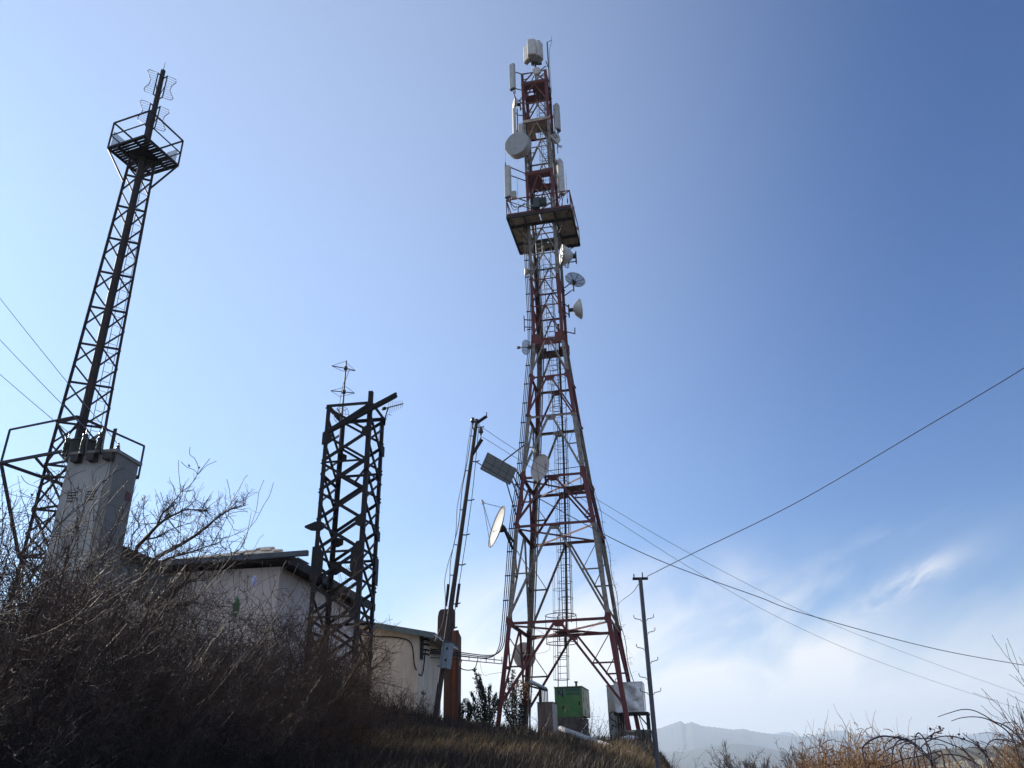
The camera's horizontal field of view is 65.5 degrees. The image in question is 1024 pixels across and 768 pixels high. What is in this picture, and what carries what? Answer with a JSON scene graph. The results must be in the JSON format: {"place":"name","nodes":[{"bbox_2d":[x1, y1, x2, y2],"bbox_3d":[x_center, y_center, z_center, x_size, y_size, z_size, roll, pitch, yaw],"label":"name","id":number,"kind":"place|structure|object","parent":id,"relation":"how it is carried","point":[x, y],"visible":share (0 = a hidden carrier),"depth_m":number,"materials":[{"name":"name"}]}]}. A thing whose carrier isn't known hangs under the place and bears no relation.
{"place":"outdoors","nodes":[
{"label":"outdoors","id":0,"kind":"place"},
{"bbox_2d":[55,703,669,767],"bbox_3d":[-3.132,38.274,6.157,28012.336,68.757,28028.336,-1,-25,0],"label":"ground","id":1,"kind":"structure","parent":0,"point":[497,730],"depth_m":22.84,"materials":[{"name":"brown plant"}]},
{"bbox_2d":[0,480,142,664],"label":"thorn shrub","id":2,"kind":"object","parent":1,"relation":"on","point":[58,555],"visible":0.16,"depth_m":11.17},
{"bbox_2d":[0,644,145,767],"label":"bramble tangle","id":3,"kind":"object","parent":1,"relation":"on","point":[10,739],"visible":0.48,"depth_m":6.11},
{"bbox_2d":[0,514,153,665],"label":"thorn shrub","id":4,"kind":"object","parent":1,"relation":"on","point":[69,567],"visible":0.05,"depth_m":11.86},
{"bbox_2d":[0,450,156,692],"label":"thorn shrub","id":5,"kind":"object","parent":1,"relation":"on","point":[8,540],"visible":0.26,"depth_m":9.74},
{"bbox_2d":[0,561,156,737],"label":"thorn shrub","id":6,"kind":"object","parent":1,"relation":"on","point":[50,635],"visible":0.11,"depth_m":8.07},
{"bbox_2d":[0,574,165,727],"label":"thorn shrub","id":7,"kind":"object","parent":1,"relation":"on","point":[88,654],"visible":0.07,"depth_m":8.55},
{"bbox_2d":[0,487,169,729],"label":"thorn shrub","id":8,"kind":"object","parent":1,"relation":"on","point":[33,591],"visible":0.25,"depth_m":8.94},
{"bbox_2d":[0,487,175,726],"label":"thorn shrub","id":9,"kind":"object","parent":1,"relation":"on","point":[73,561],"visible":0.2,"depth_m":9.04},
{"bbox_2d":[39,427,142,633],"bbox_3d":[-9.148,3.454,17.006,1.234,5.050,1.143,-5,-26,7],"label":"transformer kiosk","id":10,"kind":"object","parent":1,"relation":"on","point":[89,462],"visible":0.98,"depth_m":17.23,"materials":[{"name":"concrete"}]},
{"bbox_2d":[46,481,84,571],"bbox_3d":[-9.470,3.004,16.883,0.437,1.930,0.043,-5,-26,7],"label":"door","id":11,"kind":"structure","parent":10,"relation":"in","point":[68,487],"depth_m":16.99,"materials":[{"name":"paint"}]},
{"bbox_2d":[65,438,103,462],"bbox_3d":[-9.851,1.555,18.311,0.770,0.540,0.770,-1,-25,0],"label":"transformer tank","id":12,"kind":"object","parent":10,"relation":"on","point":[76,443],"visible":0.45,"depth_m":18.05,"materials":[{"name":"black metal"}]},
{"bbox_2d":[67,480,103,570],"bbox_3d":[-9.028,2.963,16.819,0.437,1.930,0.061,-5,-26,7],"label":"door","id":13,"kind":"structure","parent":10,"relation":"in","point":[87,483],"depth_m":16.86,"materials":[{"name":"paint"}]},
{"bbox_2d":[0,64,183,629],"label":"steel mast","id":14,"kind":"object","parent":1,"relation":"on","point":[143,158],"visible":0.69,"depth_m":23.39,"materials":[{"name":"grey"}]},
{"bbox_2d":[0,644,188,767],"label":"bramble tangle","id":15,"kind":"object","parent":1,"relation":"on","point":[122,719],"visible":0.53,"depth_m":6.09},
{"bbox_2d":[0,512,195,759],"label":"thorn shrub","id":16,"kind":"object","parent":1,"relation":"on","point":[69,635],"visible":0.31,"depth_m":7.49,"materials":[{"name":"plant"}]},
{"bbox_2d":[10,669,186,767],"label":"bramble tangle","id":17,"kind":"object","parent":1,"relation":"on","point":[26,761],"visible":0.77,"depth_m":5.62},
{"bbox_2d":[1,589,210,744],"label":"thorn shrub","id":18,"kind":"object","parent":1,"relation":"on","point":[130,677],"visible":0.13,"depth_m":8.06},
{"bbox_2d":[0,458,213,685],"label":"thorn shrub","id":19,"kind":"object","parent":1,"relation":"on","point":[63,553],"visible":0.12,"depth_m":9.96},
{"bbox_2d":[48,538,170,642],"bbox_3d":[-9.888,5.977,19.286,1.534,3.820,3.230,-5,-26,7],"label":"annex","id":20,"kind":"object","parent":1,"relation":"on","point":[136,565],"visible":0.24,"depth_m":20.02,"materials":[{"name":"grey paint"}]},
{"bbox_2d":[0,476,227,767],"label":"thorn shrub","id":21,"kind":"object","parent":1,"relation":"on","point":[62,648],"visible":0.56,"depth_m":7.01,"materials":[{"name":"plant"}]},
{"bbox_2d":[0,580,227,767],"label":"thorn shrub","id":22,"kind":"object","parent":1,"relation":"on","point":[138,686],"visible":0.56,"depth_m":6.75,"materials":[{"name":"plant"}]},
{"bbox_2d":[35,571,198,732],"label":"thorn shrub","id":23,"kind":"object","parent":1,"relation":"on","point":[107,652],"visible":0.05,"depth_m":8.43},
{"bbox_2d":[9,529,226,702],"bbox_3d":[-5.926,3.490,11.355,3.378,3.594,3.083,-5,-26,8],"label":"thorn shrub","id":24,"kind":"object","parent":1,"relation":"on","point":[155,600],"visible":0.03,"depth_m":11.27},
{"bbox_2d":[0,537,237,767],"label":"thorn shrub","id":25,"kind":"object","parent":1,"relation":"on","point":[96,659],"visible":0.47,"depth_m":7.15,"materials":[{"name":"plant"}]},
{"bbox_2d":[0,493,247,741],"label":"thorn shrub","id":26,"kind":"object","parent":1,"relation":"on","point":[144,618],"visible":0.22,"depth_m":8.76,"materials":[{"name":"plant"}]},
{"bbox_2d":[0,531,255,723],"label":"thorn shrub","id":27,"kind":"object","parent":1,"relation":"on","point":[198,603],"visible":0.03,"depth_m":10.16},
{"bbox_2d":[7,566,258,695],"bbox_3d":[-5.964,4.134,12.400,3.759,2.505,3.651,14,-30,-29],"label":"thorn shrub","id":28,"kind":"object","parent":1,"relation":"on","point":[192,608],"visible":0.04,"depth_m":12.69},
{"bbox_2d":[0,613,303,767],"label":"thorn shrub","id":29,"kind":"object","parent":1,"relation":"on","point":[228,691],"visible":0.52,"depth_m":7.11,"materials":[{"name":"plant"}]},
{"bbox_2d":[0,448,312,732],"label":"thorn shrub","id":30,"kind":"object","parent":1,"relation":"on","point":[160,594],"visible":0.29,"depth_m":9.46,"materials":[{"name":"plant"}]},
{"bbox_2d":[0,543,331,766],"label":"thorn shrub","id":31,"kind":"object","parent":1,"relation":"on","point":[201,660],"visible":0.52,"depth_m":7.75,"materials":[{"name":"plant"}]},
{"bbox_2d":[56,643,283,762],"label":"thorn shrub","id":32,"kind":"object","parent":1,"relation":"on","point":[175,734],"visible":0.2,"depth_m":8.27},
{"bbox_2d":[86,619,272,759],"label":"thorn shrub","id":33,"kind":"object","parent":1,"relation":"on","point":[155,677],"visible":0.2,"depth_m":8.07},
{"bbox_2d":[117,473,257,650],"bbox_3d":[-4.681,3.003,11.147,1.625,3.663,1.754,-1,-25,0],"label":"bare tree","id":34,"kind":"object","parent":1,"relation":"on","point":[168,510],"visible":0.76,"depth_m":11.37,"materials":[{"name":"brown plant"}]},
{"bbox_2d":[62,560,316,708],"bbox_3d":[-4.750,3.841,11.141,3.882,2.587,3.770,11,-28,-24],"label":"thorn shrub","id":35,"kind":"object","parent":1,"relation":"on","point":[222,619],"visible":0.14,"depth_m":11.44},
{"bbox_2d":[76,638,317,767],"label":"thorn shrub","id":36,"kind":"object","parent":1,"relation":"on","point":[268,702],"visible":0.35,"depth_m":7.66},
{"bbox_2d":[99,593,298,733],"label":"thorn shrub","id":37,"kind":"object","parent":1,"relation":"on","point":[226,656],"visible":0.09,"depth_m":9.90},
{"bbox_2d":[76,585,340,745],"bbox_3d":[-4.095,4.088,10.503,3.370,2.312,3.470,10,-28,-22],"label":"thorn shrub","id":38,"kind":"object","parent":1,"relation":"on","point":[300,658],"visible":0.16,"depth_m":10.55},
{"bbox_2d":[141,635,336,767],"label":"thorn shrub","id":39,"kind":"object","parent":1,"relation":"on","point":[307,700],"visible":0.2,"depth_m":8.61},
{"bbox_2d":[167,596,319,696],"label":"thorn shrub","id":40,"kind":"object","parent":1,"relation":"on","point":[238,650],"visible":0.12,"depth_m":11.99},
{"bbox_2d":[155,588,339,720],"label":"thorn shrub","id":41,"kind":"object","parent":1,"relation":"on","point":[255,640],"visible":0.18,"depth_m":11.57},
{"bbox_2d":[159,546,375,689],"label":"house","id":42,"kind":"structure","parent":1,"relation":"on","point":[277,559],"depth_m":21.04,"materials":[{"name":"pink paint"}]},
{"bbox_2d":[167,617,370,762],"bbox_3d":[-3.189,4.096,9.789,2.006,2.176,2.364,-24,-34,39],"label":"thorn shrub","id":43,"kind":"object","parent":1,"relation":"on","point":[322,704],"visible":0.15,"depth_m":9.71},
{"bbox_2d":[151,626,390,759],"bbox_3d":[-3.205,4.249,10.094,2.986,2.049,3.074,-16,-29,29],"label":"thorn shrub","id":44,"kind":"object","parent":1,"relation":"on","point":[261,682],"visible":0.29,"depth_m":9.73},
{"bbox_2d":[150,628,396,764],"bbox_3d":[-2.799,3.823,9.011,2.754,1.836,2.675,-3,-26,4],"label":"thorn shrub","id":45,"kind":"object","parent":1,"relation":"on","point":[311,716],"visible":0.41,"depth_m":9.19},
{"bbox_2d":[209,611,356,748],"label":"thorn shrub","id":46,"kind":"object","parent":1,"relation":"on","point":[301,679],"visible":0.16,"depth_m":11.29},
{"bbox_2d":[184,615,382,741],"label":"thorn shrub","id":47,"kind":"object","parent":1,"relation":"on","point":[317,677],"visible":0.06,"depth_m":12.43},
{"bbox_2d":[230,636,358,731],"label":"thorn shrub","id":48,"kind":"object","parent":1,"relation":"on","point":[309,677],"visible":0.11,"depth_m":11.87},
{"bbox_2d":[208,558,384,725],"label":"thorn shrub","id":49,"kind":"object","parent":1,"relation":"on","point":[335,617],"visible":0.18,"depth_m":14.26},
{"bbox_2d":[204,580,401,730],"bbox_3d":[-4.014,5.251,14.392,3.499,3.221,2.970,12,-28,-25],"label":"thorn shrub","id":50,"kind":"object","parent":1,"relation":"on","point":[349,654],"visible":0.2,"depth_m":14.16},
{"bbox_2d":[218,549,391,701],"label":"thorn shrub","id":51,"kind":"object","parent":1,"relation":"on","point":[336,632],"visible":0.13,"depth_m":16.23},
{"bbox_2d":[217,615,397,754],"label":"thorn shrub","id":52,"kind":"object","parent":1,"relation":"on","point":[352,727],"visible":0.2,"depth_m":11.15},
{"bbox_2d":[204,594,410,735],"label":"thorn shrub","id":53,"kind":"object","parent":1,"relation":"on","point":[314,668],"visible":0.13,"depth_m":12.74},
{"bbox_2d":[211,627,404,752],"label":"thorn shrub","id":54,"kind":"object","parent":1,"relation":"on","point":[377,724],"visible":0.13,"depth_m":11.38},
{"bbox_2d":[223,653,398,766],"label":"thorn shrub","id":55,"kind":"object","parent":1,"relation":"on","point":[328,740],"visible":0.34,"depth_m":9.29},
{"bbox_2d":[252,634,395,743],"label":"thorn shrub","id":56,"kind":"object","parent":1,"relation":"on","point":[373,700],"visible":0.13,"depth_m":12.21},
{"bbox_2d":[237,619,417,741],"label":"thorn shrub","id":57,"kind":"object","parent":1,"relation":"on","point":[354,689],"visible":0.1,"depth_m":13.74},
{"bbox_2d":[249,580,406,730],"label":"thorn shrub","id":58,"kind":"object","parent":1,"relation":"on","point":[371,678],"visible":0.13,"depth_m":15.28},
{"bbox_2d":[266,660,395,755],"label":"thorn shrub","id":59,"kind":"object","parent":1,"relation":"on","point":[355,741],"visible":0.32,"depth_m":10.83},
{"bbox_2d":[244,608,423,726],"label":"thorn shrub","id":60,"kind":"object","parent":1,"relation":"on","point":[414,712],"visible":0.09,"depth_m":16.74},
{"bbox_2d":[0,649,676,767],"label":"dry grass","id":61,"kind":"structure","parent":1,"relation":"on","point":[452,759],"depth_m":11.10,"materials":[{"name":"plant"}]},
{"bbox_2d":[277,625,410,744],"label":"thorn shrub","id":62,"kind":"object","parent":1,"relation":"on","point":[352,692],"visible":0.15,"depth_m":12.47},
{"bbox_2d":[304,391,397,713],"bbox_3d":[-4.186,4.361,20.715,2.305,8.652,1.617,-1,-25,0],"label":"pylon stump","id":63,"kind":"object","parent":1,"relation":"on","point":[319,554],"visible":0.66,"depth_m":21.00,"materials":[{"name":"black metal"}]},
{"bbox_2d":[331,360,355,453],"bbox_3d":[-4.834,0.610,22.568,0.742,2.872,0.553,-17,-30,30],"label":"turnstile antenna","id":64,"kind":"object","parent":63,"relation":"on","point":[343,391],"visible":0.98,"depth_m":22.78,"materials":[{"name":"grey metal"}]},
{"bbox_2d":[357,620,457,717],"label":"shed","id":65,"kind":"structure","parent":1,"relation":"on","point":[402,665],"depth_m":27.82,"materials":[{"name":"beige paint"}]},
{"bbox_2d":[443,630,460,719],"bbox_3d":[-2.440,12.318,32.711,0.604,3.998,1.795,-1,-25,0],"label":"rusty post","id":66,"kind":"object","parent":1,"relation":"on","point":[452,690],"visible":0.6,"depth_m":32.02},
{"bbox_2d":[437,609,454,645],"bbox_3d":[-2.758,10.650,34.615,0.885,1.563,0.900,-1,-25,0],"label":"rusty hopper","id":67,"kind":"object","parent":66,"relation":"on","point":[440,616],"visible":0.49,"depth_m":34.33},
{"bbox_2d":[432,412,487,721],"bbox_3d":[-1.643,5.685,26.255,1.758,10.215,0.466,-1,-25,0],"label":"leaning pole","id":68,"kind":"object","parent":1,"relation":"on","point":[474,449],"visible":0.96,"depth_m":26.20,"materials":[{"name":"brown metal"}]},
{"bbox_2d":[439,641,454,668],"bbox_3d":[-2.006,8.405,24.669,0.388,0.835,0.320,-15,-29,26],"label":"meter box","id":69,"kind":"object","parent":68,"relation":"attached to","point":[446,655],"visible":1,"depth_m":24.59,"materials":[{"name":"metal"}]},
{"bbox_2d":[483,437,1023,709],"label":"overhead wire","id":70,"kind":"object","parent":68,"relation":"attached to","point":[708,578],"visible":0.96,"depth_m":35.73,"materials":[{"name":"grey"}]},
{"bbox_2d":[466,668,499,725],"bbox_3d":[-1.128,12.498,31.190,1.363,2.646,1.086,-1,-25,0],"label":"juniper","id":71,"kind":"object","parent":1,"relation":"on","point":[484,709],"visible":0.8,"depth_m":31.06,"materials":[{"name":"green plant"}]},
{"bbox_2d":[503,669,527,728],"bbox_3d":[0.143,14.580,35.740,1.290,3.555,1.058,-1,-25,0],"label":"juniper","id":72,"kind":"object","parent":1,"relation":"on","point":[513,705],"visible":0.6,"depth_m":35.63,"materials":[{"name":"green plant"}]},
{"bbox_2d":[528,680,547,727],"bbox_3d":[1.100,13.267,32.233,0.479,2.444,2.057,-16,-29,28],"label":"pipe","id":73,"kind":"object","parent":1,"relation":"on","point":[541,688],"visible":0.69,"depth_m":32.44,"materials":[{"name":"grey metal"}]},
{"bbox_2d":[537,702,557,732],"bbox_3d":[1.448,13.726,32.188,0.656,1.562,1.160,-7,-26,11],"label":"service cabinet","id":74,"kind":"object","parent":1,"relation":"on","point":[542,707],"visible":0.66,"depth_m":31.89,"materials":[{"name":"grey metal"}]},
{"bbox_2d":[496,63,639,729],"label":"lattice tower","id":75,"kind":"structure","parent":1,"relation":"on","point":[562,220],"depth_m":40.46,"materials":[{"name":"metal"}]},
{"bbox_2d":[430,224,531,670],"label":"feeder cables","id":76,"kind":"object","parent":75,"relation":"attached to","point":[509,551],"visible":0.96,"depth_m":37.71,"materials":[{"name":"black plastic"}]},
{"bbox_2d":[481,499,513,549],"bbox_3d":[-0.673,6.491,35.925,1.129,2.112,2.740,-5,-26,8],"label":"offset dish","id":77,"kind":"object","parent":75,"relation":"attached to","point":[498,527],"visible":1,"depth_m":35.63,"materials":[{"name":"metal"}]},
{"bbox_2d":[480,445,523,514],"bbox_3d":[-0.275,3.898,37.017,0.589,3.659,4.102,-13,-28,23],"label":"flat panel array","id":78,"kind":"object","parent":75,"relation":"attached to","point":[498,466],"visible":0.99,"depth_m":36.41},
{"bbox_2d":[504,165,525,201],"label":"panel antenna","id":79,"kind":"object","parent":75,"relation":"attached to","point":[507,181],"visible":0.98,"depth_m":46.06,"materials":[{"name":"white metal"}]},
{"bbox_2d":[505,132,531,158],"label":"dish antenna","id":80,"kind":"object","parent":75,"relation":"attached to","point":[518,145],"visible":1,"depth_m":47.25,"materials":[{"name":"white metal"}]},
{"bbox_2d":[526,247,543,728],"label":"leg conduit","id":81,"kind":"object","parent":75,"relation":"attached to","point":[537,514],"visible":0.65,"depth_m":40.86,"materials":[{"name":"metal"}]},
{"bbox_2d":[530,159,542,337],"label":"cable loom","id":82,"kind":"object","parent":75,"relation":"attached to","point":[539,308],"visible":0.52,"depth_m":45.99,"materials":[{"name":"black"}]},
{"bbox_2d":[531,448,548,490],"bbox_3d":[1.212,4.625,39.675,0.814,1.539,4.021,1,-26,-5],"label":"offset dish","id":83,"kind":"object","parent":75,"relation":"attached to","point":[542,460],"visible":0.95,"depth_m":38.38,"materials":[{"name":"metal"}]},
{"bbox_2d":[556,163,564,198],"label":"panel antenna","id":84,"kind":"object","parent":75,"relation":"attached to","point":[560,177],"visible":0.79,"depth_m":47.72,"materials":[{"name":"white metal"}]},
{"bbox_2d":[557,324,567,647],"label":"ladder","id":85,"kind":"object","parent":75,"relation":"attached to","point":[565,531],"visible":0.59,"depth_m":40.23,"materials":[{"name":"black"}]},
{"bbox_2d":[558,244,576,266],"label":"dish antenna","id":86,"kind":"object","parent":75,"relation":"attached to","point":[566,255],"visible":1,"depth_m":43.73,"materials":[{"name":"metal"}]},
{"bbox_2d":[561,299,582,318],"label":"dish antenna","id":87,"kind":"object","parent":75,"relation":"attached to","point":[577,309],"visible":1,"depth_m":43.26,"materials":[{"name":"white metal"}]},
{"bbox_2d":[475,461,1021,664],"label":"overhead wire","id":88,"kind":"object","parent":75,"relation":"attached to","point":[721,583],"visible":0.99,"depth_m":35.01,"materials":[{"name":"grey"}]},
{"bbox_2d":[479,425,1022,694],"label":"overhead wire","id":89,"kind":"object","parent":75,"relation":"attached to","point":[708,563],"visible":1,"depth_m":35.72,"materials":[{"name":"grey"}]},
{"bbox_2d":[554,681,590,741],"bbox_3d":[2.628,14.244,34.169,1.203,2.624,2.355,-7,-26,11],"label":"generator","id":90,"kind":"object","parent":1,"relation":"on","point":[575,697],"visible":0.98,"depth_m":33.39,"materials":[{"name":"metal"}]},
{"bbox_2d":[606,685,625,738],"bbox_3d":[4.774,15.140,35.841,0.800,2.925,0.860,-7,-26,11],"label":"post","id":91,"kind":"object","parent":1,"relation":"on","point":[610,700],"visible":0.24,"depth_m":35.70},
{"bbox_2d":[614,712,651,737],"bbox_3d":[5.240,15.041,34.295,1.472,1.610,1.340,-7,-26,11],"label":"steel table","id":92,"kind":"object","parent":1,"relation":"on","point":[646,714],"visible":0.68,"depth_m":34.07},
{"bbox_2d":[613,678,645,712],"bbox_3d":[5.180,13.684,34.949,1.291,1.394,1.310,-7,-26,12],"label":"silver box","id":93,"kind":"object","parent":92,"relation":"on","point":[635,698],"visible":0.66,"depth_m":34.35,"materials":[{"name":"metal"}]},
{"bbox_2d":[632,572,660,767],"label":"utility pole","id":94,"kind":"object","parent":1,"relation":"on","point":[651,696],"visible":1,"depth_m":15.07,"materials":[{"name":"black metal"}]},
{"bbox_2d":[647,368,1023,576],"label":"overhead wire","id":95,"kind":"object","parent":94,"relation":"attached to","point":[845,474],"visible":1,"depth_m":13.65,"materials":[{"name":"grey"}]},
{"bbox_2d":[703,739,775,767],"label":"bush","id":96,"kind":"object","parent":1,"relation":"on","point":[726,762],"visible":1,"depth_m":37.74,"materials":[{"name":"brown plant"}]},
{"bbox_2d":[766,725,822,767],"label":"brown bush","id":97,"kind":"object","parent":1,"relation":"on","point":[800,763],"visible":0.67,"depth_m":11.41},
{"bbox_2d":[788,716,864,767],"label":"brown bush","id":98,"kind":"object","parent":1,"relation":"on","point":[819,752],"visible":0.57,"depth_m":11.00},
{"bbox_2d":[805,706,896,767],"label":"brown bush","id":99,"kind":"object","parent":1,"relation":"on","point":[840,750],"visible":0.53,"depth_m":10.66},
{"bbox_2d":[794,725,907,767],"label":"brown bush","id":100,"kind":"object","parent":1,"relation":"on","point":[841,764],"visible":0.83,"depth_m":8.72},
{"bbox_2d":[836,711,926,767],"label":"brown bush","id":101,"kind":"object","parent":1,"relation":"on","point":[870,753],"visible":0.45,"depth_m":10.26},
{"bbox_2d":[847,728,945,767],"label":"brown bush","id":102,"kind":"object","parent":1,"relation":"on","point":[879,761],"visible":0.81,"depth_m":8.41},
{"bbox_2d":[871,726,947,767],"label":"brown bush","id":103,"kind":"object","parent":1,"relation":"on","point":[908,748],"visible":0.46,"depth_m":9.90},
{"bbox_2d":[920,731,1002,767],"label":"brown bush","id":104,"kind":"object","parent":1,"relation":"on","point":[963,759],"visible":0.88,"depth_m":8.65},
{"bbox_2d":[912,745,1023,767],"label":"bush","id":105,"kind":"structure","parent":1,"relation":"on","point":[971,751],"depth_m":12.88,"materials":[{"name":"brown plant"}]},
{"bbox_2d":[945,635,1023,747],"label":"bare tree","id":106,"kind":"object","parent":1,"relation":"on","point":[1022,719],"visible":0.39,"depth_m":14.42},
{"bbox_2d":[979,720,1023,767],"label":"brown bush","id":107,"kind":"object","parent":1,"relation":"on","point":[1007,756],"visible":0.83,"depth_m":9.71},
{"bbox_2d":[985,707,1023,767],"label":"brown bush","id":108,"kind":"object","parent":1,"relation":"on","point":[1017,746],"visible":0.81,"depth_m":9.71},
{"bbox_2d":[0,0,1023,737],"label":"sky","id":109,"kind":"structure","parent":0,"point":[800,252],"materials":[{"name":"blue"}]},
{"bbox_2d":[664,743,924,767],"bbox_3d":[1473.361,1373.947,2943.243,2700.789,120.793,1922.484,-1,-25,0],"label":"hills","id":110,"kind":"structure","parent":0,"point":[740,751],"depth_m":2922.21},
{"bbox_2d":[651,721,996,755],"bbox_3d":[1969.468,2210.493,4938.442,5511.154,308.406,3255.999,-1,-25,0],"label":"mountains","id":111,"kind":"structure","parent":0,"point":[681,735],"depth_m":4965.43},
{"bbox_2d":[775,730,1023,745],"bbox_3d":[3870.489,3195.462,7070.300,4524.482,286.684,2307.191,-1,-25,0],"label":"mountains","id":112,"kind":"structure","parent":0,"point":[984,737],"depth_m":7361.61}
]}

